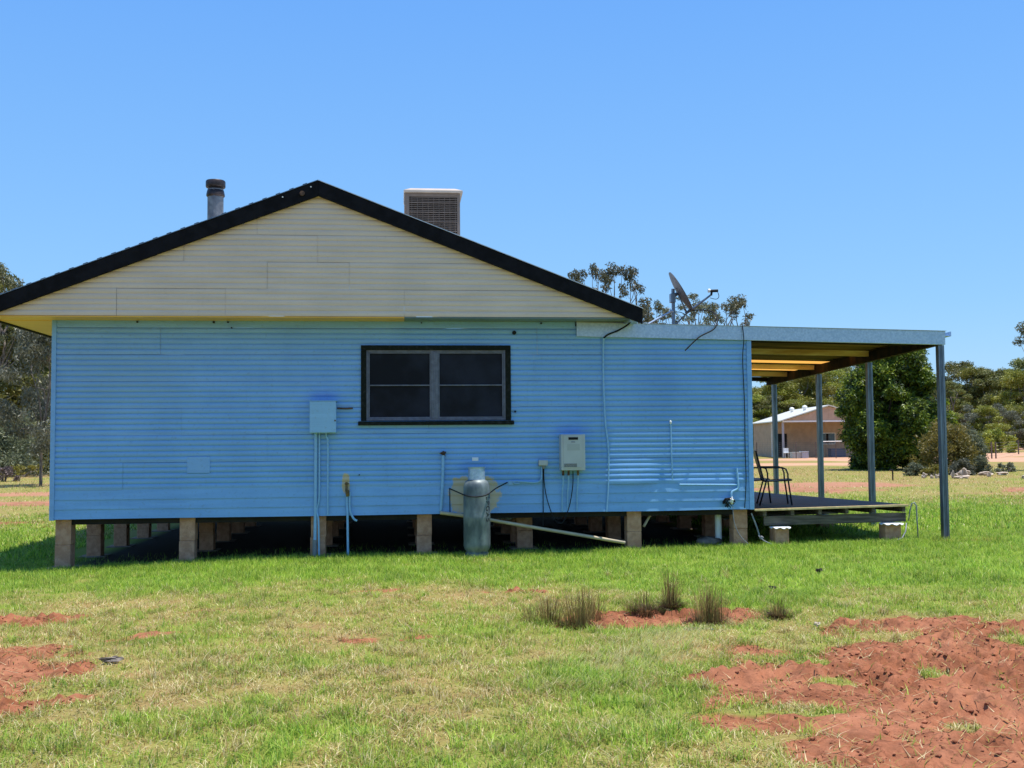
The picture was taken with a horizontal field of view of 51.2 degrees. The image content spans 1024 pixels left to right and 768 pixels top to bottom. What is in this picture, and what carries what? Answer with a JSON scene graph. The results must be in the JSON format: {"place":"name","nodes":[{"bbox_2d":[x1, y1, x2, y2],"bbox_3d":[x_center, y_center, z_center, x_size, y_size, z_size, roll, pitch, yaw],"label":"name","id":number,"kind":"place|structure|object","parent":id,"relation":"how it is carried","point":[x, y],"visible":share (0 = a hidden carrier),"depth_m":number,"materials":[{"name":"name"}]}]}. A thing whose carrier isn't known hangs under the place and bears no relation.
{"place":"outdoors","nodes":[
{"label":"outdoors","id":0,"kind":"place"},
{"bbox_2d":[0,525,1023,767],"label":"grass","id":1,"kind":"structure","parent":0,"point":[660,734],"depth_m":8.53,"materials":[{"name":"plant"}]},
{"bbox_2d":[0,448,1023,767],"bbox_3d":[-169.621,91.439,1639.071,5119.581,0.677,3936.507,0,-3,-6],"label":"ground","id":2,"kind":"structure","parent":0,"point":[978,674],"depth_m":8.12,"materials":[{"name":"plant"}]},
{"bbox_2d":[0,465,21,481],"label":"brush heap","id":3,"kind":"object","parent":2,"relation":"on","point":[6,471],"visible":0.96,"depth_m":50.58,"materials":[{"name":"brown plant"}]},
{"bbox_2d":[0,262,24,369],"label":"gum tree","id":4,"kind":"object","parent":2,"relation":"on","point":[5,332],"visible":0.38,"depth_m":63.93,"materials":[{"name":"green plant"}]},
{"bbox_2d":[0,403,49,476],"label":"bush","id":5,"kind":"object","parent":2,"relation":"on","point":[11,444],"visible":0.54,"depth_m":58.63,"materials":[{"name":"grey plant"}]},
{"bbox_2d":[1,464,49,476],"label":"shrub","id":6,"kind":"object","parent":2,"relation":"on","point":[19,468],"visible":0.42,"depth_m":57.47,"materials":[{"name":"green plant"}]},
{"bbox_2d":[0,328,51,485],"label":"gum tree","id":7,"kind":"object","parent":2,"relation":"on","point":[33,351],"visible":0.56,"depth_m":44.15,"materials":[{"name":"green plant"}]},
{"bbox_2d":[0,271,51,419],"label":"gum tree","id":8,"kind":"object","parent":2,"relation":"on","point":[9,390],"visible":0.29,"depth_m":66.21,"materials":[{"name":"green plant"}]},
{"bbox_2d":[0,324,51,455],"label":"gum tree","id":9,"kind":"object","parent":2,"relation":"on","point":[45,370],"visible":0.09,"depth_m":68.70,"materials":[{"name":"green plant"}]},
{"bbox_2d":[2,420,49,474],"bbox_3d":[-28.566,3.923,63.212,4.878,4.024,4.215,2,-4,-37],"label":"bush","id":10,"kind":"object","parent":2,"relation":"on","point":[37,460],"visible":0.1,"depth_m":62.97,"materials":[{"name":"green plant"}]},
{"bbox_2d":[99,655,123,662],"bbox_3d":[-2.996,2.057,7.983,0.184,0.050,0.072,0,-3,-15],"label":"bark piece","id":11,"kind":"object","parent":2,"relation":"on","point":[115,658],"visible":1,"depth_m":7.97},
{"bbox_2d":[345,482,356,554],"bbox_3d":[-2.302,1.947,15.285,0.182,1.085,0.143,0,-3,-6],"label":"garden tap","id":12,"kind":"object","parent":2,"relation":"on","point":[347,493],"visible":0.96,"depth_m":15.29,"materials":[{"name":"blue metal"}]},
{"bbox_2d":[0,179,753,568],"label":"farm house","id":13,"kind":"structure","parent":2,"relation":"on","point":[196,367],"depth_m":15.33,"materials":[{"name":"blue paint"}]},
{"bbox_2d":[312,433,317,555],"bbox_3d":[-2.818,1.598,15.282,0.069,1.790,0.066,0,-3,-6],"label":"conduit","id":14,"kind":"object","parent":13,"relation":"attached to","point":[314,547],"visible":0.79,"depth_m":15.26,"materials":[{"name":"blue plastic"}]},
{"bbox_2d":[317,433,319,555],"bbox_3d":[-2.773,1.597,15.276,0.062,1.790,0.049,0,-3,-6],"label":"conduit","id":15,"kind":"object","parent":13,"relation":"attached to","point":[318,493],"visible":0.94,"depth_m":15.28,"materials":[{"name":"plastic"}]},
{"bbox_2d":[310,400,336,432],"bbox_3d":[-2.702,0.470,15.295,0.387,0.461,0.190,0,-3,-6],"label":"meter box","id":16,"kind":"object","parent":13,"relation":"attached to","point":[322,416],"visible":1,"depth_m":15.21,"materials":[{"name":"metal"}]},
{"bbox_2d":[310,401,335,432],"bbox_3d":[-2.694,0.469,15.221,0.373,0.447,0.014,0,-3,-6],"label":"door","id":17,"kind":"structure","parent":16,"relation":"in","point":[322,413],"depth_m":15.22,"materials":[{"name":"metal"}]},
{"bbox_2d":[325,433,328,514],"bbox_3d":[-2.652,1.285,15.316,0.052,1.166,0.026,0,-3,-6],"label":"conduit","id":18,"kind":"object","parent":13,"relation":"attached to","point":[327,473],"visible":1,"depth_m":15.31,"materials":[{"name":"plastic"}]},
{"bbox_2d":[404,188,462,234],"bbox_3d":[-1.380,-2.555,18.573,1.000,1.525,0.990,0,-3,-6],"label":"evaporative cooler","id":19,"kind":"object","parent":13,"relation":"on","point":[440,208],"visible":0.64,"depth_m":18.17,"materials":[{"name":"plastic"}]},
{"bbox_2d":[358,345,513,425],"bbox_3d":[-1.117,0.023,15.723,2.260,1.225,0.415,0,-3,-6],"label":"window","id":20,"kind":"structure","parent":13,"relation":"in","point":[401,384],"depth_m":15.60,"materials":[{"name":"glass"}]},
{"bbox_2d":[439,455,444,510],"bbox_3d":[-1.015,1.439,15.478,0.081,0.812,0.046,0,-3,-6],"label":"vent pipe","id":21,"kind":"object","parent":13,"relation":"attached to","point":[442,480],"visible":1,"depth_m":15.46,"materials":[{"name":"plastic"}]},
{"bbox_2d":[513,467,542,483],"bbox_3d":[0.228,1.335,15.610,0.440,0.250,0.024,0,-3,-5],"label":"gas pipe","id":22,"kind":"object","parent":13,"relation":"attached to","point":[528,481],"visible":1,"depth_m":15.60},
{"bbox_2d":[440,511,624,543],"bbox_3d":[0.314,2.097,15.592,2.730,0.535,0.084,0,-3,-8],"label":"waste pipe","id":23,"kind":"object","parent":13,"relation":"attached to","point":[541,528],"visible":0.86,"depth_m":15.58,"materials":[{"name":"beige plastic"}]},
{"bbox_2d":[538,460,547,468],"bbox_3d":[0.456,1.176,15.636,0.135,0.128,0.083,0,-3,-6],"label":"power outlet","id":24,"kind":"object","parent":13,"relation":"attached to","point":[542,463],"visible":1,"depth_m":15.60,"materials":[{"name":"plastic"}]},
{"bbox_2d":[542,469,543,526],"bbox_3d":[0.454,1.659,15.608,0.015,0.860,0.023,1,-4,-28],"label":"drop cable","id":25,"kind":"object","parent":24,"relation":"hanging from","point":[543,500],"visible":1,"depth_m":15.60,"materials":[{"name":"plastic"}]},
{"bbox_2d":[543,469,573,523],"bbox_3d":[0.684,1.626,15.594,0.443,0.821,0.084,0,-3,-6],"label":"power cable","id":26,"kind":"object","parent":24,"relation":"hanging from","point":[548,503],"visible":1,"depth_m":15.60,"materials":[{"name":"black rubber"}]},
{"bbox_2d":[559,434,584,510],"bbox_3d":[0.884,1.295,15.609,0.356,1.120,0.212,0,-3,-6],"label":"water heater","id":27,"kind":"object","parent":13,"relation":"attached to","point":[571,451],"visible":1,"depth_m":15.53,"materials":[{"name":"metal"}]},
{"bbox_2d":[602,338,609,511],"bbox_3d":[1.389,0.597,15.773,0.082,2.565,0.051,1,-4,-29],"label":"conduit","id":28,"kind":"object","parent":13,"relation":"attached to","point":[605,422],"visible":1,"depth_m":15.77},
{"bbox_2d":[603,322,630,337],"bbox_3d":[1.604,-0.817,15.679,0.174,0.272,0.564,3,-4,-44],"label":"black cable","id":29,"kind":"object","parent":13,"relation":"attached to","point":[605,336],"visible":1,"depth_m":15.79,"materials":[{"name":"black rubber"}]},
{"bbox_2d":[670,420,672,479],"bbox_3d":[2.364,0.977,15.855,0.040,0.877,0.033,2,-4,-33],"label":"capped conduit","id":30,"kind":"object","parent":13,"relation":"attached to","point":[671,448],"visible":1,"depth_m":15.85,"materials":[{"name":"white paint"}]},
{"bbox_2d":[679,484,736,485],"bbox_3d":[2.928,1.495,15.874,0.900,0.039,0.024,0,-3,-6],"label":"water pipe","id":31,"kind":"object","parent":13,"relation":"attached to","point":[712,484],"visible":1,"depth_m":15.88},
{"bbox_2d":[715,515,721,544],"bbox_3d":[3.140,2.160,16.267,0.100,0.614,0.100,0,-3,-6],"label":"drain pipe","id":32,"kind":"object","parent":13,"relation":"attached to","point":[718,528],"visible":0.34,"depth_m":16.23,"materials":[{"name":"white paint"}]},
{"bbox_2d":[728,468,738,503],"bbox_3d":[3.292,1.520,15.902,0.167,0.540,0.117,2,-4,-42],"label":"wall tap","id":33,"kind":"object","parent":13,"relation":"attached to","point":[732,491],"depth_m":15.89,"materials":[{"name":"white paint"}]},
{"bbox_2d":[722,497,734,507],"bbox_3d":[3.217,1.760,15.857,0.198,0.158,0.091,0,-3,-6],"label":"wire bundle","id":34,"kind":"object","parent":33,"relation":"attached to","point":[725,500],"visible":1,"depth_m":15.84,"materials":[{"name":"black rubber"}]},
{"bbox_2d":[742,325,746,507],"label":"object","id":35,"kind":"object","parent":13,"relation":"attached to","point":[744,412],"visible":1,"depth_m":16.00,"materials":[{"name":"metal"}]},
{"bbox_2d":[463,467,489,557],"bbox_3d":[-0.498,1.817,15.133,0.384,1.278,0.384,0,-3,-6],"label":"gas cylinder","id":36,"kind":"object","parent":2,"relation":"on","point":[476,518],"visible":0.99,"depth_m":14.98,"materials":[{"name":"metal"}]},
{"bbox_2d":[450,482,507,496],"bbox_3d":[-0.457,1.506,15.231,0.857,0.188,0.622,0,-3,-6],"label":"gas hose","id":37,"kind":"object","parent":36,"relation":"attached to","point":[479,496],"visible":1,"depth_m":15.20,"materials":[{"name":"black rubber"}]},
{"bbox_2d":[0,576,1023,767],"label":"dead stalks","id":38,"kind":"object","parent":2,"relation":"on","point":[420,696],"visible":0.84,"depth_m":7.36,"materials":[{"name":"brown plant"}]},
{"bbox_2d":[0,589,1023,767],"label":"soil clods","id":39,"kind":"object","parent":2,"relation":"on","point":[861,753],"visible":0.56,"depth_m":6.86,"materials":[{"name":"soil"}]},
{"bbox_2d":[520,582,612,629],"bbox_3d":[0.532,1.985,9.600,1.058,0.461,1.089,0,-3,-6],"label":"rush tussock","id":40,"kind":"object","parent":2,"relation":"on","point":[582,618],"visible":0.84,"depth_m":9.50,"materials":[{"name":"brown plant"}]},
{"bbox_2d":[567,263,610,349],"bbox_3d":[4.405,-1.011,62.761,3.245,12.533,3.512,1,-3,-19],"label":"gum tree","id":41,"kind":"object","parent":2,"relation":"on","point":[575,276],"visible":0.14,"depth_m":63.20,"materials":[{"name":"green plant"}]},
{"bbox_2d":[600,262,656,323],"bbox_3d":[6.906,-1.101,65.381,3.979,12.940,4.306,-1,-3,18],"label":"gum tree","id":42,"kind":"object","parent":2,"relation":"on","point":[615,272],"visible":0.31,"depth_m":64.91,"materials":[{"name":"green plant"}]},
{"bbox_2d":[505,620,755,714],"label":"seeding grass","id":43,"kind":"structure","parent":2,"relation":"on","point":[647,642],"depth_m":8.09,"materials":[{"name":"plant"}]},
{"bbox_2d":[621,587,667,616],"bbox_3d":[1.278,2.072,10.236,0.575,0.294,0.626,0,-3,-6],"label":"rush tussock","id":44,"kind":"object","parent":2,"relation":"on","point":[646,609],"visible":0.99,"depth_m":10.23,"materials":[{"name":"green plant"}]},
{"bbox_2d":[642,300,671,323],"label":"gum tree","id":45,"kind":"object","parent":2,"relation":"on","point":[660,308],"visible":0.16,"depth_m":71.74,"materials":[{"name":"green plant"}]},
{"bbox_2d":[648,565,705,609],"bbox_3d":[1.558,1.963,10.406,0.638,0.460,0.590,-2,-3,23],"label":"rush tussock","id":46,"kind":"object","parent":2,"relation":"on","point":[672,595],"visible":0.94,"depth_m":10.39,"materials":[{"name":"green plant"}]},
{"bbox_2d":[658,292,711,324],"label":"gum tree","id":47,"kind":"object","parent":2,"relation":"on","point":[692,295],"visible":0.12,"depth_m":76.47,"materials":[{"name":"green plant"}]},
{"bbox_2d":[686,299,724,324],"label":"gum tree","id":48,"kind":"object","parent":2,"relation":"on","point":[712,306],"visible":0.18,"depth_m":77.77,"materials":[{"name":"green plant"}]},
{"bbox_2d":[673,578,743,625],"bbox_3d":[1.783,1.983,9.684,0.717,0.456,0.663,2,-4,-40],"label":"rush tussock","id":49,"kind":"object","parent":2,"relation":"on","point":[711,616],"visible":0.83,"depth_m":9.66,"materials":[{"name":"green plant"}]},
{"bbox_2d":[696,536,722,545],"bbox_3d":[2.994,2.397,16.179,0.407,0.178,0.322,-1,-3,7],"label":"concrete lump","id":50,"kind":"object","parent":2,"relation":"on","point":[707,539],"visible":0.67,"depth_m":16.09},
{"bbox_2d":[705,294,755,325],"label":"gum tree","id":51,"kind":"object","parent":2,"relation":"on","point":[735,306],"visible":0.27,"depth_m":79.91,"materials":[{"name":"green plant"}]},
{"bbox_2d":[540,322,950,538],"bbox_3d":[3.462,0.960,19.878,5.823,3.353,7.825,0,-3,-6],"label":"verandah","id":52,"kind":"object","parent":2,"relation":"on","point":[781,354],"visible":0.55,"depth_m":16.60,"materials":[{"name":"metal"}]},
{"bbox_2d":[649,272,718,323],"bbox_3d":[2.641,-1.305,16.938,1.220,0.946,0.576,1,-4,-32],"label":"satellite dish","id":53,"kind":"object","parent":52,"relation":"attached to","point":[680,293],"visible":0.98,"depth_m":16.91,"materials":[{"name":"grey paint"}]},
{"bbox_2d":[685,309,717,350],"bbox_3d":[2.937,-0.841,16.360,0.476,0.747,1.123,-1,-3,15],"label":"dish cable","id":54,"kind":"object","parent":53,"relation":"hanging from","point":[706,332],"visible":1,"depth_m":15.97,"materials":[{"name":"black rubber"}]},
{"bbox_2d":[752,394,771,450],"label":"gum tree","id":55,"kind":"object","parent":2,"relation":"on","point":[756,399],"visible":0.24,"depth_m":127.54,"materials":[{"name":"green plant"}]},
{"bbox_2d":[752,395,798,427],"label":"gum tree","id":56,"kind":"object","parent":2,"relation":"on","point":[759,405],"visible":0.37,"depth_m":127.97,"materials":[{"name":"green plant"}]},
{"bbox_2d":[752,596,799,619],"bbox_3d":[2.418,2.039,9.762,0.518,0.225,0.500,1,-4,-29],"label":"rush tussock","id":57,"kind":"object","parent":2,"relation":"on","point":[777,613],"visible":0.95,"depth_m":9.74,"materials":[{"name":"green plant"}]},
{"bbox_2d":[753,383,803,443],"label":"gum tree","id":58,"kind":"object","parent":2,"relation":"on","point":[782,392],"visible":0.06,"depth_m":144.81,"materials":[{"name":"green plant"}]},
{"bbox_2d":[754,377,813,412],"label":"gum tree","id":59,"kind":"object","parent":2,"relation":"on","point":[787,397],"visible":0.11,"depth_m":144.96,"materials":[{"name":"green plant"}]},
{"bbox_2d":[778,399,806,421],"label":"gum tree","id":60,"kind":"object","parent":2,"relation":"on","point":[789,401],"visible":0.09,"depth_m":128.49,"materials":[{"name":"green plant"}]},
{"bbox_2d":[790,452,800,457],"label":"storage crate","id":61,"kind":"object","parent":2,"relation":"on","point":[792,455],"visible":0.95,"depth_m":95.22,"materials":[{"name":"plastic"}]},
{"bbox_2d":[691,492,908,544],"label":"deck","id":62,"kind":"structure","parent":2,"relation":"on","point":[826,511],"depth_m":16.23,"materials":[{"name":"wood"}]},
{"bbox_2d":[754,467,770,502],"bbox_3d":[3.942,1.568,17.934,0.565,0.872,0.566,1,-3,-26],"label":"armchair","id":63,"kind":"object","parent":62,"relation":"on","point":[757,479],"visible":0.15,"depth_m":17.78,"materials":[{"name":"black"}]},
{"bbox_2d":[753,451,792,505],"bbox_3d":[4.196,1.510,17.225,0.565,0.872,0.566,-1,-3,8],"label":"armchair","id":64,"kind":"object","parent":62,"relation":"on","point":[759,466],"visible":0.99,"depth_m":17.04,"materials":[{"name":"black"}]},
{"bbox_2d":[908,502,918,538],"bbox_3d":[6.076,2.070,16.179,0.150,0.569,0.063,-1,-3,16],"label":"hose end","id":65,"kind":"object","parent":62,"relation":"hanging from","point":[916,517],"visible":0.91,"depth_m":16.17,"materials":[{"name":"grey plastic"}]},
{"bbox_2d":[756,441,850,458],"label":"yard fence","id":66,"kind":"object","parent":2,"relation":"on","point":[815,446],"visible":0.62,"depth_m":94.09,"materials":[{"name":"silver metal"}]},
{"bbox_2d":[753,405,853,457],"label":"farm shed","id":67,"kind":"structure","parent":2,"relation":"on","point":[798,428],"depth_m":102.73,"materials":[{"name":"white paint"}]},
{"bbox_2d":[778,434,786,456],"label":"door","id":68,"kind":"structure","parent":67,"relation":"in","point":[779,435],"depth_m":102.80,"materials":[{"name":"black glass"}]},
{"bbox_2d":[823,433,835,443],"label":"window","id":69,"kind":"structure","parent":67,"relation":"in","point":[826,436],"depth_m":102.55,"materials":[{"name":"glass"}]},
{"bbox_2d":[799,451,808,457],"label":"storage crate","id":70,"kind":"object","parent":2,"relation":"on","point":[804,454],"visible":0.96,"depth_m":95.11,"materials":[{"name":"grey plastic"}]},
{"bbox_2d":[788,379,826,400],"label":"gum tree","id":71,"kind":"object","parent":2,"relation":"on","point":[802,386],"visible":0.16,"depth_m":148.27,"materials":[{"name":"green plant"}]},
{"bbox_2d":[777,372,839,409],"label":"gum tree","id":72,"kind":"object","parent":2,"relation":"on","point":[826,388],"visible":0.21,"depth_m":147.21,"materials":[{"name":"green plant"}]},
{"bbox_2d":[796,400,825,414],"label":"gum tree","id":73,"kind":"object","parent":2,"relation":"on","point":[809,404],"visible":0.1,"depth_m":129.39,"materials":[{"name":"green plant"}]},
{"bbox_2d":[798,380,832,400],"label":"gum tree","id":74,"kind":"object","parent":2,"relation":"on","point":[808,391],"visible":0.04,"depth_m":150.54,"materials":[{"name":"green plant"}]},
{"bbox_2d":[810,398,838,406],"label":"gum tree","id":75,"kind":"object","parent":2,"relation":"on","point":[827,401],"visible":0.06,"depth_m":129.19,"materials":[{"name":"green plant"}]},
{"bbox_2d":[822,369,849,398],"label":"gum tree","id":76,"kind":"object","parent":2,"relation":"on","point":[833,374],"visible":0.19,"depth_m":149.71,"materials":[{"name":"green plant"}]},
{"bbox_2d":[828,448,845,456],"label":"dark bin","id":77,"kind":"object","parent":2,"relation":"on","point":[830,454],"visible":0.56,"depth_m":99.06,"materials":[{"name":"grey plastic"}]},
{"bbox_2d":[825,367,852,399],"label":"gum tree","id":78,"kind":"object","parent":2,"relation":"on","point":[850,369],"visible":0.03,"depth_m":159.29,"materials":[{"name":"green plant"}]},
{"bbox_2d":[833,349,958,470],"bbox_3d":[20.606,1.238,58.455,6.633,7.426,6.471,1,-4,-29],"label":"shade tree","id":79,"kind":"object","parent":2,"relation":"on","point":[905,407],"visible":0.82,"depth_m":56.91,"materials":[{"name":"green plant"}]},
{"bbox_2d":[902,460,928,475],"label":"shrub","id":80,"kind":"object","parent":2,"relation":"on","point":[917,468],"visible":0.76,"depth_m":48.29,"materials":[{"name":"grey plant"}]},
{"bbox_2d":[920,464,948,475],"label":"shrub","id":81,"kind":"object","parent":2,"relation":"on","point":[929,470],"visible":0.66,"depth_m":48.01,"materials":[{"name":"green plant"}]},
{"bbox_2d":[907,419,983,473],"bbox_3d":[20.747,3.130,51.153,3.529,3.231,2.915,0,-3,-6],"label":"bush","id":82,"kind":"object","parent":2,"relation":"on","point":[957,440],"visible":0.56,"depth_m":50.93,"materials":[{"name":"green plant"}]},
{"bbox_2d":[945,380,972,413],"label":"gum tree","id":83,"kind":"object","parent":2,"relation":"on","point":[952,400],"visible":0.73,"depth_m":157.42,"materials":[{"name":"green plant"}]},
{"bbox_2d":[929,360,993,424],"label":"gum tree","id":84,"kind":"object","parent":2,"relation":"on","point":[952,367],"visible":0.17,"depth_m":172.91,"materials":[{"name":"green plant"}]},
{"bbox_2d":[953,475,969,478],"bbox_3d":[18.774,3.899,44.611,0.667,0.180,0.512,0,-3,-6],"label":"rock","id":85,"kind":"object","parent":2,"relation":"on","point":[962,477],"visible":0.84,"depth_m":44.51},
{"bbox_2d":[948,458,976,475],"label":"shrub","id":86,"kind":"object","parent":2,"relation":"on","point":[962,463],"visible":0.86,"depth_m":48.57,"materials":[{"name":"green plant"}]},
{"bbox_2d":[950,412,974,429],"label":"gum tree","id":87,"kind":"object","parent":2,"relation":"on","point":[958,415],"visible":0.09,"depth_m":141.19,"materials":[{"name":"green plant"}]},
{"bbox_2d":[958,468,970,475],"bbox_3d":[19.744,3.873,46.648,0.516,0.468,0.365,-1,-3,17],"label":"rock","id":88,"kind":"object","parent":2,"relation":"on","point":[963,471],"visible":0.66,"depth_m":46.55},
{"bbox_2d":[953,428,989,462],"bbox_3d":[22.653,3.369,53.035,1.807,2.491,2.005,1,-4,-29],"label":"bush","id":89,"kind":"object","parent":2,"relation":"on","point":[977,440],"visible":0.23,"depth_m":52.66,"materials":[{"name":"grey plant"}]},
{"bbox_2d":[945,364,999,430],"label":"gum tree","id":90,"kind":"object","parent":2,"relation":"on","point":[971,371],"visible":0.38,"depth_m":167.59,"materials":[{"name":"green plant"}]},
{"bbox_2d":[957,404,987,430],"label":"gum tree","id":91,"kind":"object","parent":2,"relation":"on","point":[969,415],"visible":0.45,"depth_m":140.41,"materials":[{"name":"green plant"}]},
{"bbox_2d":[973,455,993,473],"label":"shrub","id":92,"kind":"object","parent":2,"relation":"on","point":[982,464],"visible":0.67,"depth_m":49.72,"materials":[{"name":"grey plant"}]},
{"bbox_2d":[953,367,1022,431],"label":"gum tree","id":93,"kind":"object","parent":2,"relation":"on","point":[983,378],"visible":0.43,"depth_m":165.60,"materials":[{"name":"green plant"}]},
{"bbox_2d":[968,404,1011,449],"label":"gum tree","id":94,"kind":"object","parent":2,"relation":"on","point":[987,410],"visible":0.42,"depth_m":139.46,"materials":[{"name":"green plant"}]},
{"bbox_2d":[977,427,1020,452],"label":"bush","id":95,"kind":"object","parent":2,"relation":"on","point":[998,435],"visible":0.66,"depth_m":114.68,"materials":[{"name":"green plant"}]},
{"bbox_2d":[981,402,1023,439],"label":"gum tree","id":96,"kind":"object","parent":2,"relation":"on","point":[1006,414],"visible":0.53,"depth_m":141.37,"materials":[{"name":"green plant"}]},
{"bbox_2d":[982,368,1023,447],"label":"gum tree","id":97,"kind":"object","parent":2,"relation":"on","point":[1015,376],"visible":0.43,"depth_m":159.12,"materials":[{"name":"green plant"}]},
{"bbox_2d":[994,462,1015,471],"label":"shrub","id":98,"kind":"object","parent":2,"relation":"on","point":[1010,467],"visible":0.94,"depth_m":52.61,"materials":[{"name":"green plant"}]},
{"bbox_2d":[987,440,1023,458],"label":"paddock fence","id":99,"kind":"object","parent":2,"relation":"on","point":[991,452],"visible":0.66,"depth_m":86.31,"materials":[{"name":"wood"}]},
{"bbox_2d":[994,404,1023,448],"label":"gum tree","id":100,"kind":"object","parent":2,"relation":"on","point":[1018,408],"visible":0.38,"depth_m":144.64,"materials":[{"name":"green plant"}]},
{"bbox_2d":[997,357,1023,410],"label":"gum tree","id":101,"kind":"object","parent":2,"relation":"on","point":[1019,363],"visible":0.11,"depth_m":168.60,"materials":[{"name":"green plant"}]},
{"bbox_2d":[1012,321,1023,350],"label":"gum tree","id":102,"kind":"object","parent":2,"relation":"on","point":[1019,343],"visible":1,"depth_m":56.39,"materials":[{"name":"green plant"}]},
{"bbox_2d":[1014,410,1023,438],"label":"gum tree","id":103,"kind":"object","parent":2,"relation":"on","point":[1019,435],"visible":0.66,"depth_m":142.95,"materials":[{"name":"green plant"}]},
{"bbox_2d":[0,465,1023,559],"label":"grass","id":104,"kind":"structure","parent":0,"point":[996,504],"depth_m":21.90,"materials":[{"name":"plant"}]},
{"bbox_2d":[0,534,1023,577],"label":"fringe grass","id":105,"kind":"structure","parent":0,"point":[375,555],"depth_m":15.05,"materials":[{"name":"plant"}]},
{"bbox_2d":[0,0,1023,406],"label":"sky","id":106,"kind":"structure","parent":0,"point":[859,164],"materials":[{"name":"blue"}]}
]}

